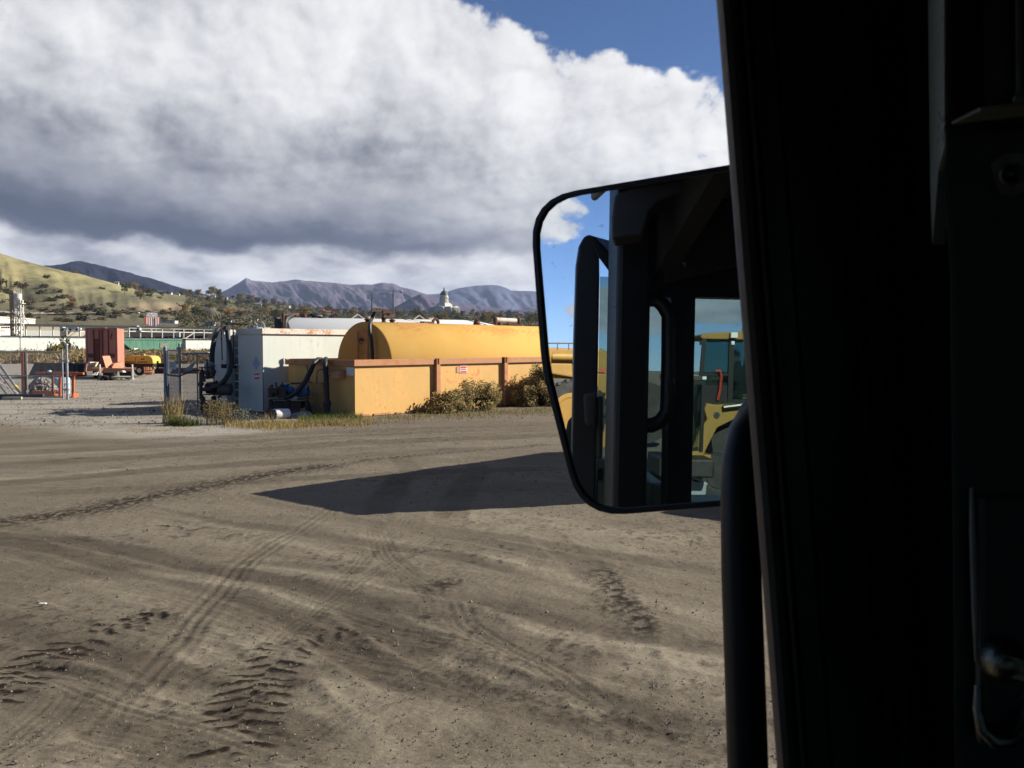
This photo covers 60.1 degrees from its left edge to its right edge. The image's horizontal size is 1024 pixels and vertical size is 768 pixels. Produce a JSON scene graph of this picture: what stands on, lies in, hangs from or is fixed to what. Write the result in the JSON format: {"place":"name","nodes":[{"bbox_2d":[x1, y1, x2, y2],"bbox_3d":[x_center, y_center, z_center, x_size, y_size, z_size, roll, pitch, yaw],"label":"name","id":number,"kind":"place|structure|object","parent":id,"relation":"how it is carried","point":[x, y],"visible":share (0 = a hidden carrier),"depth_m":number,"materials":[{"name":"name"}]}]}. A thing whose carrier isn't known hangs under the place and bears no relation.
{"place":"outdoors","nodes":[
{"label":"outdoors","id":0,"kind":"place"},
{"bbox_2d":[0,316,35,335],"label":"warehouse","id":1,"kind":"structure","parent":0,"point":[4,330],"depth_m":310.74,"materials":[{"name":"white metal"}]},
{"bbox_2d":[0,311,169,313],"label":"road","id":2,"kind":"structure","parent":0,"point":[74,313],"depth_m":545.50,"materials":[{"name":"grey asphalt"}]},
{"bbox_2d":[45,261,204,295],"bbox_3d":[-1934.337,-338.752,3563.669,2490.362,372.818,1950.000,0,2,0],"label":"forested hill","id":3,"kind":"structure","parent":0,"point":[107,274],"depth_m":3787.86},
{"bbox_2d":[129,425,190,433],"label":"dry grass","id":4,"kind":"structure","parent":0,"point":[189,428],"depth_m":25.24,"materials":[{"name":"beige plant"}]},
{"bbox_2d":[0,253,537,336],"bbox_3d":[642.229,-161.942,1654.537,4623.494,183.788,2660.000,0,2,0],"label":"hillside","id":5,"kind":"structure","parent":0,"point":[83,289],"depth_m":858.17,"materials":[{"name":"green plant"}]},
{"bbox_2d":[13,281,28,287],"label":"scrub bush","id":6,"kind":"object","parent":5,"relation":"on","point":[18,284],"visible":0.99,"depth_m":792.12,"materials":[{"name":"green plant"}]},
{"bbox_2d":[35,289,48,293],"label":"scrub bush","id":7,"kind":"object","parent":5,"relation":"on","point":[41,292],"visible":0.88,"depth_m":720.16,"materials":[{"name":"green plant"}]},
{"bbox_2d":[43,296,57,300],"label":"scrub bush","id":8,"kind":"object","parent":5,"relation":"on","point":[47,298],"visible":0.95,"depth_m":660.41,"materials":[{"name":"green plant"}]},
{"bbox_2d":[37,307,64,312],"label":"scrub bush","id":9,"kind":"object","parent":5,"relation":"on","point":[45,309],"visible":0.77,"depth_m":546.70,"materials":[{"name":"green plant"}]},
{"bbox_2d":[54,294,68,298],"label":"scrub bush","id":10,"kind":"object","parent":5,"relation":"on","point":[62,296],"visible":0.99,"depth_m":680.10,"materials":[{"name":"green plant"}]},
{"bbox_2d":[60,302,75,307],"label":"scrub bush","id":11,"kind":"object","parent":5,"relation":"on","point":[70,304],"visible":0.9,"depth_m":634.47,"materials":[{"name":"green plant"}]},
{"bbox_2d":[76,314,89,320],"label":"scrub bush","id":12,"kind":"object","parent":5,"relation":"on","point":[80,317],"visible":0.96,"depth_m":519.59,"materials":[{"name":"green plant"}]},
{"bbox_2d":[79,304,98,310],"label":"scrub bush","id":13,"kind":"object","parent":5,"relation":"on","point":[88,307],"visible":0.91,"depth_m":655.03,"materials":[{"name":"green plant"}]},
{"bbox_2d":[112,309,126,314],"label":"scrub bush","id":14,"kind":"object","parent":5,"relation":"on","point":[119,312],"visible":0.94,"depth_m":648.12,"materials":[{"name":"green plant"}]},
{"bbox_2d":[121,283,128,293],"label":"leafy tree","id":15,"kind":"object","parent":5,"relation":"on","point":[124,288],"visible":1,"depth_m":1004.20,"materials":[{"name":"green plant"}]},
{"bbox_2d":[158,309,173,315],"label":"scrub bush","id":16,"kind":"object","parent":5,"relation":"on","point":[162,311],"visible":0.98,"depth_m":777.03,"materials":[{"name":"green plant"}]},
{"bbox_2d":[160,320,178,323],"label":"commercial building","id":17,"kind":"structure","parent":5,"relation":"on","point":[169,321],"depth_m":619.78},
{"bbox_2d":[179,303,191,313],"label":"autumn tree","id":18,"kind":"object","parent":5,"relation":"on","point":[184,306],"visible":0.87,"depth_m":761.94,"materials":[{"name":"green plant"}]},
{"bbox_2d":[190,306,202,316],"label":"leafy tree","id":19,"kind":"object","parent":5,"relation":"on","point":[194,309],"visible":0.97,"depth_m":802.60,"materials":[{"name":"green plant"}]},
{"bbox_2d":[222,307,234,316],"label":"autumn tree","id":20,"kind":"object","parent":5,"relation":"on","point":[227,312],"visible":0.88,"depth_m":824.60,"materials":[{"name":"brown plant"}]},
{"bbox_2d":[235,307,246,316],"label":"autumn tree","id":21,"kind":"object","parent":5,"relation":"on","point":[240,312],"visible":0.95,"depth_m":878.67,"materials":[{"name":"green plant"}]},
{"bbox_2d":[270,309,278,319],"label":"leafy tree","id":22,"kind":"object","parent":5,"relation":"on","point":[273,312],"visible":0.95,"depth_m":775.67,"materials":[{"name":"green plant"}]},
{"bbox_2d":[296,306,311,315],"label":"autumn tree","id":23,"kind":"object","parent":5,"relation":"on","point":[304,309],"visible":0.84,"depth_m":800.35,"materials":[{"name":"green plant"}]},
{"bbox_2d":[174,294,538,331],"bbox_3d":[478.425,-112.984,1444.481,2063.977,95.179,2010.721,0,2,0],"label":"woodland","id":24,"kind":"object","parent":5,"relation":"on","point":[239,320],"visible":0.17,"depth_m":869.20,"materials":[{"name":"green plant"}]},
{"bbox_2d":[367,294,384,308],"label":"tower crane","id":25,"kind":"object","parent":5,"relation":"on","point":[371,296],"visible":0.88,"depth_m":2290.64,"materials":[{"name":"grey metal"}]},
{"bbox_2d":[371,290,402,312],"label":"tower crane","id":26,"kind":"object","parent":5,"relation":"on","point":[393,291],"visible":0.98,"depth_m":2290.05,"materials":[{"name":"grey metal"}]},
{"bbox_2d":[412,308,423,316],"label":"leafy tree","id":27,"kind":"object","parent":5,"relation":"on","point":[416,313],"visible":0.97,"depth_m":1028.94,"materials":[{"name":"green plant"}]},
{"bbox_2d":[428,288,459,313],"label":"domed building","id":28,"kind":"structure","parent":5,"relation":"on","point":[443,304],"depth_m":2479.67,"materials":[{"name":"stone"}]},
{"bbox_2d":[478,312,489,321],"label":"leafy tree","id":29,"kind":"object","parent":5,"relation":"on","point":[485,316],"visible":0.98,"depth_m":813.26,"materials":[{"name":"green plant"}]},
{"bbox_2d":[216,278,505,312],"bbox_3d":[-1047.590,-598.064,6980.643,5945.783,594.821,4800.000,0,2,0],"label":"mountain range","id":30,"kind":"structure","parent":0,"point":[296,293],"depth_m":7157.23,"materials":[{"name":"grey stone"}]},
{"bbox_2d":[0,0,728,294],"label":"sky","id":31,"kind":"structure","parent":0,"point":[417,145],"materials":[{"name":"white"}]},
{"bbox_2d":[0,350,776,767],"bbox_3d":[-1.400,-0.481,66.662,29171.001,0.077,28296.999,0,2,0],"label":"ground","id":32,"kind":"structure","parent":0,"point":[342,548],"depth_m":8.40,"materials":[{"name":"gravel"}]},
{"bbox_2d":[0,335,20,350],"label":"freight wagon","id":33,"kind":"object","parent":32,"relation":"on","point":[9,342],"visible":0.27,"depth_m":208.63,"materials":[{"name":"grey metal"}]},
{"bbox_2d":[0,363,20,393],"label":"leaning pole","id":34,"kind":"object","parent":32,"relation":"on","point":[13,383],"visible":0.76,"depth_m":41.07,"materials":[{"name":"metal"}]},
{"bbox_2d":[2,397,22,399],"bbox_3d":[-22.248,0.633,39.414,0.815,0.120,0.140,0,3,-7],"label":"timber","id":35,"kind":"object","parent":32,"relation":"on","point":[13,398],"visible":1,"depth_m":39.35,"materials":[{"name":"brown wood"}]},
{"bbox_2d":[8,289,28,336],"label":"hopper tower","id":36,"kind":"structure","parent":32,"relation":"on","point":[17,297],"depth_m":237.09,"materials":[{"name":"white metal"}]},
{"bbox_2d":[0,394,43,399],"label":"steel joist","id":37,"kind":"object","parent":32,"relation":"on","point":[21,395],"visible":1,"depth_m":39.60,"materials":[{"name":"grey metal"}]},
{"bbox_2d":[16,353,31,393],"bbox_3d":[-23.702,-0.509,43.018,0.620,2.091,0.500,0,2,0],"label":"marker post","id":38,"kind":"object","parent":32,"relation":"on","point":[23,365],"visible":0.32,"depth_m":42.97,"materials":[{"name":"metal"}]},
{"bbox_2d":[0,349,63,398],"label":"chain link gate","id":39,"kind":"structure","parent":32,"relation":"on","point":[47,375],"depth_m":39.77,"materials":[{"name":"metal"}]},
{"bbox_2d":[24,378,46,393],"bbox_3d":[-23.270,0.103,43.545,1.500,0.820,1.500,0,2,0],"label":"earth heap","id":40,"kind":"object","parent":32,"relation":"on","point":[39,387],"visible":0.25,"depth_m":43.13,"materials":[{"name":"soil"}]},
{"bbox_2d":[31,390,65,395],"bbox_3d":[-22.597,0.463,42.635,1.771,0.368,1.150,0,2,0],"label":"debris tray","id":41,"kind":"object","parent":32,"relation":"on","point":[48,393],"visible":0.5,"depth_m":42.06,"materials":[{"name":"orange paint"}]},
{"bbox_2d":[25,377,57,392],"bbox_3d":[-22.829,0.059,43.006,1.340,0.842,1.426,0,2,0],"label":"rubble","id":42,"kind":"object","parent":41,"relation":"on","point":[44,381],"visible":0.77,"depth_m":42.80,"materials":[{"name":"grey stone"}]},
{"bbox_2d":[20,336,85,350],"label":"freight wagon","id":43,"kind":"object","parent":32,"relation":"on","point":[34,342],"visible":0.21,"depth_m":216.41,"materials":[{"name":"grey metal"}]},
{"bbox_2d":[44,344,63,354],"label":"track bush","id":44,"kind":"object","parent":32,"relation":"on","point":[54,347],"visible":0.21,"depth_m":141.04,"materials":[{"name":"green plant"}]},
{"bbox_2d":[36,371,84,397],"bbox_3d":[-20.940,0.054,41.453,2.199,1.273,1.277,0,2,0],"label":"trestle rack","id":45,"kind":"object","parent":32,"relation":"on","point":[73,375],"visible":0.81,"depth_m":40.99,"materials":[{"name":"orange metal"}]},
{"bbox_2d":[29,363,92,375],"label":"skip bin","id":46,"kind":"object","parent":32,"relation":"on","point":[76,367],"visible":0.51,"depth_m":69.01,"materials":[{"name":"grey metal"}]},
{"bbox_2d":[47,335,77,350],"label":"track bush","id":47,"kind":"object","parent":32,"relation":"on","point":[67,341],"visible":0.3,"depth_m":149.27,"materials":[{"name":"green plant"}]},
{"bbox_2d":[62,343,69,399],"bbox_3d":[-19.865,-0.559,39.428,0.295,2.500,0.190,0,2,0],"label":"gate post","id":48,"kind":"object","parent":32,"relation":"on","point":[67,389],"visible":1,"depth_m":39.38,"materials":[{"name":"metal"}]},
{"bbox_2d":[64,377,70,393],"bbox_3d":[-22.137,0.090,43.845,0.510,0.820,0.510,0,2,0],"label":"plastic drum","id":49,"kind":"object","parent":32,"relation":"on","point":[65,385],"visible":0.35,"depth_m":43.64,"materials":[{"name":"white plastic"}]},
{"bbox_2d":[0,346,209,363],"bbox_3d":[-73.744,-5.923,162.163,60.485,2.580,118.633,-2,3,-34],"label":"dry brush","id":50,"kind":"object","parent":32,"relation":"on","point":[52,360],"visible":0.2,"depth_m":118.66,"materials":[{"name":"brown plant"}]},
{"bbox_2d":[97,375,116,379],"bbox_3d":[-27.885,-0.421,61.042,1.172,0.398,0.834,0,2,0],"label":"scrap heap","id":51,"kind":"object","parent":32,"relation":"on","point":[105,377],"visible":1,"depth_m":60.84,"materials":[{"name":"metal"}]},
{"bbox_2d":[0,323,214,350],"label":"open steel shed","id":52,"kind":"structure","parent":32,"relation":"on","point":[42,330],"depth_m":257.91,"materials":[{"name":"white metal"}]},
{"bbox_2d":[84,364,133,379],"bbox_3d":[-28.980,-0.926,63.855,4.372,1.117,2.330,0,2,0],"label":"flat trailer","id":53,"kind":"object","parent":32,"relation":"on","point":[112,371],"visible":0.73,"depth_m":63.01,"materials":[{"name":"orange paint"}]},
{"bbox_2d":[87,362,98,366],"bbox_3d":[-30.294,-1.432,63.946,0.756,0.355,1.269,-2,3,-36],"label":"crate","id":54,"kind":"object","parent":53,"relation":"on","point":[92,364],"visible":0.91,"depth_m":63.59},
{"bbox_2d":[102,356,111,367],"bbox_3d":[-29.001,-1.592,63.521,0.492,0.861,0.967,1,3,15],"label":"steel plate","id":55,"kind":"object","parent":53,"relation":"on","point":[107,360],"visible":1,"depth_m":63.43,"materials":[{"name":"orange paint"}]},
{"bbox_2d":[109,362,123,367],"bbox_3d":[-28.570,-1.363,63.865,0.775,0.424,1.321,1,3,26],"label":"ramp block","id":56,"kind":"object","parent":53,"relation":"on","point":[117,365],"depth_m":63.61,"materials":[{"name":"orange paint"}]},
{"bbox_2d":[85,328,135,377],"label":"box trailer","id":57,"kind":"object","parent":32,"relation":"on","point":[100,343],"visible":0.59,"depth_m":65.66,"materials":[{"name":"red paint"}]},
{"bbox_2d":[0,366,233,426],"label":"gravel","id":58,"kind":"structure","parent":32,"relation":"on","point":[112,415],"depth_m":32.42,"materials":[{"name":"gravel"}]},
{"bbox_2d":[111,376,130,379],"bbox_3d":[-27.222,-0.404,61.590,1.896,0.270,1.100,0,2,0],"label":"pallet","id":59,"kind":"object","parent":32,"relation":"on","point":[120,377],"visible":0.86,"depth_m":61.09,"materials":[{"name":"wood"}]},
{"bbox_2d":[124,354,160,375],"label":"towed compressor","id":60,"kind":"object","parent":32,"relation":"on","point":[140,362],"visible":0.84,"depth_m":68.98,"materials":[{"name":"yellow paint"}]},
{"bbox_2d":[144,367,152,374],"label":"steel rack","id":61,"kind":"object","parent":32,"relation":"on","point":[147,370],"visible":1,"depth_m":67.57,"materials":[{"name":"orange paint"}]},
{"bbox_2d":[144,312,159,330],"bbox_3d":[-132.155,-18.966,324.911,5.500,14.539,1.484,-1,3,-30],"label":"water tower","id":62,"kind":"structure","parent":32,"relation":"on","point":[151,318],"depth_m":324.20,"materials":[{"name":"metal"}]},
{"bbox_2d":[124,337,182,349],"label":"freight wagon","id":63,"kind":"object","parent":32,"relation":"on","point":[140,343],"visible":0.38,"depth_m":244.46,"materials":[{"name":"green metal"}]},
{"bbox_2d":[158,391,187,423],"bbox_3d":[-10.445,0.634,27.410,1.199,1.178,1.207,-1,3,-17],"label":"grass tuft","id":64,"kind":"object","parent":32,"relation":"on","point":[176,411],"visible":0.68,"depth_m":27.43,"materials":[{"name":"beige plant"}]},
{"bbox_2d":[163,413,191,425],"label":"grass tuft","id":65,"kind":"object","parent":32,"relation":"on","point":[173,421],"visible":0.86,"depth_m":26.62,"materials":[{"name":"green plant"}]},
{"bbox_2d":[154,368,200,373],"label":"rusty beam","id":66,"kind":"structure","parent":32,"relation":"on","point":[160,371],"depth_m":76.03,"materials":[{"name":"metal"}]},
{"bbox_2d":[157,343,203,407],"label":"chain link gate","id":67,"kind":"structure","parent":32,"relation":"on","point":[167,365],"depth_m":33.80,"materials":[{"name":"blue metal"}]},
{"bbox_2d":[184,363,194,370],"bbox_3d":[-11.897,-0.624,32.619,0.447,0.304,0.030,0,2,0],"label":"tarp scrap","id":68,"kind":"object","parent":67,"relation":"attached to","point":[189,368],"visible":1,"depth_m":32.61,"materials":[{"name":"fabric"}]},
{"bbox_2d":[181,416,204,426],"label":"grass tuft","id":69,"kind":"object","parent":32,"relation":"on","point":[192,422],"visible":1,"depth_m":26.56,"materials":[{"name":"green plant"}]},
{"bbox_2d":[181,339,211,349],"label":"freight wagon","id":70,"kind":"object","parent":32,"relation":"on","point":[195,344],"visible":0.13,"depth_m":259.48,"materials":[{"name":"grey metal"}]},
{"bbox_2d":[181,352,214,408],"bbox_3d":[-11.965,-0.143,33.810,0.084,2.155,1.820,1,3,21],"label":"chain link fence","id":71,"kind":"object","parent":32,"relation":"on","point":[196,367],"visible":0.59,"depth_m":33.56,"materials":[{"name":"metal"}]},
{"bbox_2d":[192,400,226,424],"bbox_3d":[-9.247,0.816,27.238,1.080,0.829,1.103,2,3,32],"label":"weed","id":72,"kind":"object","parent":32,"relation":"on","point":[211,413],"visible":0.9,"depth_m":27.07,"materials":[{"name":"green plant"}]},
{"bbox_2d":[198,359,232,412],"bbox_3d":[-10.624,0.088,31.724,1.445,1.946,1.220,0,2,0],"label":"pump skid","id":73,"kind":"object","parent":32,"relation":"on","point":[209,372],"visible":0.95,"depth_m":31.38,"materials":[{"name":"metal"}]},
{"bbox_2d":[206,398,235,424],"bbox_3d":[-8.757,0.780,26.937,1.230,0.927,1.216,-1,3,-21],"label":"weed","id":74,"kind":"object","parent":32,"relation":"on","point":[223,417],"visible":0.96,"depth_m":26.88,"materials":[{"name":"green plant"}]},
{"bbox_2d":[213,401,240,422],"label":"weed","id":75,"kind":"object","parent":32,"relation":"on","point":[228,411],"visible":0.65,"depth_m":27.28,"materials":[{"name":"green plant"}]},
{"bbox_2d":[227,408,256,421],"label":"weed","id":76,"kind":"object","parent":32,"relation":"on","point":[242,415],"visible":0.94,"depth_m":27.06,"materials":[{"name":"green plant"}]},
{"bbox_2d":[253,408,278,421],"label":"weed","id":77,"kind":"object","parent":32,"relation":"on","point":[266,420],"visible":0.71,"depth_m":26.73,"materials":[{"name":"brown plant"}]},
{"bbox_2d":[212,322,347,412],"bbox_3d":[-8.560,-0.713,34.134,3.233,3.265,5.582,2,3,40],"label":"tank container","id":78,"kind":"object","parent":32,"relation":"on","point":[260,356],"visible":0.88,"depth_m":32.16,"materials":[{"name":"white metal"}]},
{"bbox_2d":[209,325,230,364],"bbox_3d":[-10.792,-1.405,32.632,0.280,1.585,2.310,0,2,-2],"label":"black hose","id":79,"kind":"object","parent":78,"relation":"on","point":[213,343],"visible":0.77,"depth_m":31.91,"materials":[{"name":"rubber"}]},
{"bbox_2d":[211,325,233,389],"bbox_3d":[-10.289,-1.000,32.161,0.786,2.346,2.126,0,2,-2],"label":"black hose","id":80,"kind":"object","parent":78,"relation":"hanging from","point":[230,357],"visible":0.99,"depth_m":31.35,"materials":[{"name":"rubber"}]},
{"bbox_2d":[271,409,290,418],"bbox_3d":[-7.552,0.976,28.965,0.350,0.350,0.560,2,3,43],"label":"plastic bucket","id":81,"kind":"object","parent":32,"relation":"on","point":[285,413],"visible":0.86,"depth_m":28.82,"materials":[{"name":"white plastic"}]},
{"bbox_2d":[267,408,299,416],"bbox_3d":[-7.754,1.064,30.074,1.100,0.512,0.520,0,2,-6],"label":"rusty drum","id":82,"kind":"object","parent":32,"relation":"on","point":[292,410],"visible":0.31,"depth_m":29.92,"materials":[{"name":"metal"}]},
{"bbox_2d":[268,382,312,413],"bbox_3d":[-7.679,0.519,30.361,1.519,1.167,0.980,0,2,0],"label":"pump set","id":83,"kind":"object","parent":32,"relation":"on","point":[280,391],"visible":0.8,"depth_m":30.16,"materials":[{"name":"metal"}]},
{"bbox_2d":[224,413,374,432],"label":"dry grass","id":84,"kind":"structure","parent":32,"relation":"on","point":[297,423],"depth_m":26.43,"materials":[{"name":"plant"}]},
{"bbox_2d":[290,411,310,418],"bbox_3d":[-7.075,1.128,29.382,0.894,0.505,0.624,0,2,0],"label":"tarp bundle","id":85,"kind":"object","parent":32,"relation":"on","point":[295,415],"visible":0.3,"depth_m":29.20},
{"bbox_2d":[297,410,362,427],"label":"green grass","id":86,"kind":"structure","parent":32,"relation":"on","point":[331,416],"depth_m":28.23,"materials":[{"name":"plant"}]},
{"bbox_2d":[274,313,494,329],"bbox_3d":[-5.273,-1.281,40.642,11.393,3.837,2.800,-1,3,-27],"label":"storage tank","id":87,"kind":"object","parent":32,"relation":"on","point":[314,321],"visible":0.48,"depth_m":38.45,"materials":[{"name":"white metal"}]},
{"bbox_2d":[285,357,547,416],"bbox_3d":[-1.768,-0.144,36.262,3.888,1.945,15.610,2,3,40],"label":"spill basin","id":88,"kind":"object","parent":32,"relation":"on","point":[378,387],"visible":0.62,"depth_m":31.11,"materials":[{"name":"yellow paint"}]},
{"bbox_2d":[283,357,322,399],"bbox_3d":[-6.860,-0.211,30.593,0.928,1.438,2.016,1,3,30],"label":"black hose","id":89,"kind":"object","parent":88,"relation":"on","point":[304,382],"visible":0.85,"depth_m":29.84,"materials":[{"name":"rubber"}]},
{"bbox_2d":[323,357,330,416],"bbox_3d":[-6.353,0.112,30.256,0.273,2.077,1.396,-1,3,-15],"label":"black hose","id":90,"kind":"object","parent":88,"relation":"hanging from","point":[327,404],"visible":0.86,"depth_m":29.67,"materials":[{"name":"rubber"}]},
{"bbox_2d":[338,309,540,359],"bbox_3d":[-1.549,-1.180,36.501,3.000,3.472,12.170,2,3,40],"label":"storage tank","id":91,"kind":"object","parent":88,"relation":"in","point":[392,339],"visible":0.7,"depth_m":33.19,"materials":[{"name":"yellow metal"}]},
{"bbox_2d":[368,311,376,359],"bbox_3d":[-5.055,-1.668,32.078,0.244,2.143,1.640,0,2,-6],"label":"black hose","id":92,"kind":"object","parent":91,"relation":"attached to","point":[370,334],"visible":0.73,"depth_m":31.34,"materials":[{"name":"rubber"}]},
{"bbox_2d":[493,316,520,325],"bbox_3d":[-0.283,-1.841,50.966,2.073,4.061,0.437,-2,3,-36],"label":"vent pipe","id":93,"kind":"object","parent":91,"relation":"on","point":[509,321],"visible":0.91,"depth_m":50.76,"materials":[{"name":"metal"}]},
{"bbox_2d":[423,397,456,413],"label":"rabbitbrush","id":94,"kind":"object","parent":32,"relation":"on","point":[439,407],"visible":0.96,"depth_m":31.26,"materials":[{"name":"green plant"}]},
{"bbox_2d":[427,385,474,411],"bbox_3d":[-2.181,0.542,31.825,1.827,0.978,1.405,0,2,0],"label":"rabbitbrush","id":95,"kind":"object","parent":32,"relation":"on","point":[456,399],"visible":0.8,"depth_m":31.68,"materials":[{"name":"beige plant"}]},
{"bbox_2d":[454,378,482,407],"bbox_3d":[-1.635,0.368,32.387,1.065,1.265,1.354,1,3,18],"label":"rabbitbrush","id":96,"kind":"object","parent":32,"relation":"on","point":[470,389],"visible":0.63,"depth_m":32.22,"materials":[{"name":"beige plant"}]},
{"bbox_2d":[468,380,501,410],"bbox_3d":[-1.193,0.382,32.944,1.734,1.194,1.478,0,2,0],"label":"rabbitbrush","id":97,"kind":"object","parent":32,"relation":"on","point":[489,396],"visible":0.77,"depth_m":32.73,"materials":[{"name":"green plant"}]},
{"bbox_2d":[510,384,539,406],"bbox_3d":[0.513,0.450,34.898,1.201,0.889,1.201,0,2,0],"label":"rabbitbrush","id":98,"kind":"object","parent":32,"relation":"on","point":[525,397],"visible":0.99,"depth_m":34.75,"materials":[{"name":"green plant"}]},
{"bbox_2d":[514,361,549,404],"bbox_3d":[1.297,-0.025,35.483,2.530,1.793,1.977,0,2,0],"label":"rabbitbrush","id":99,"kind":"object","parent":32,"relation":"on","point":[536,378],"visible":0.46,"depth_m":35.33,"materials":[{"name":"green plant"}]},
{"bbox_2d":[533,0,1023,767],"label":"loader cab","id":100,"kind":"object","parent":32,"relation":"on","point":[789,340],"visible":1,"depth_m":0.68,"materials":[{"name":"black paint"}]},
{"bbox_2d":[229,406,552,428],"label":"dry grass","id":101,"kind":"structure","parent":0,"point":[469,414],"depth_m":29.32,"materials":[{"name":"plant"}]},
{"bbox_2d":[369,405,551,420],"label":"green grass","id":102,"kind":"structure","parent":0,"point":[466,413],"depth_m":30.79,"materials":[{"name":"plant"}]},
{"bbox_2d":[388,294,536,316],"bbox_3d":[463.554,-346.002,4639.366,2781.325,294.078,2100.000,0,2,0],"label":"foothill","id":103,"kind":"structure","parent":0,"point":[422,302],"depth_m":4888.36,"materials":[{"name":"grey stone"}]},
{"bbox_2d":[428,285,536,309],"bbox_3d":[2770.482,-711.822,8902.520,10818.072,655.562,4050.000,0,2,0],"label":"mountain","id":104,"kind":"structure","parent":0,"point":[496,296],"depth_m":9090.77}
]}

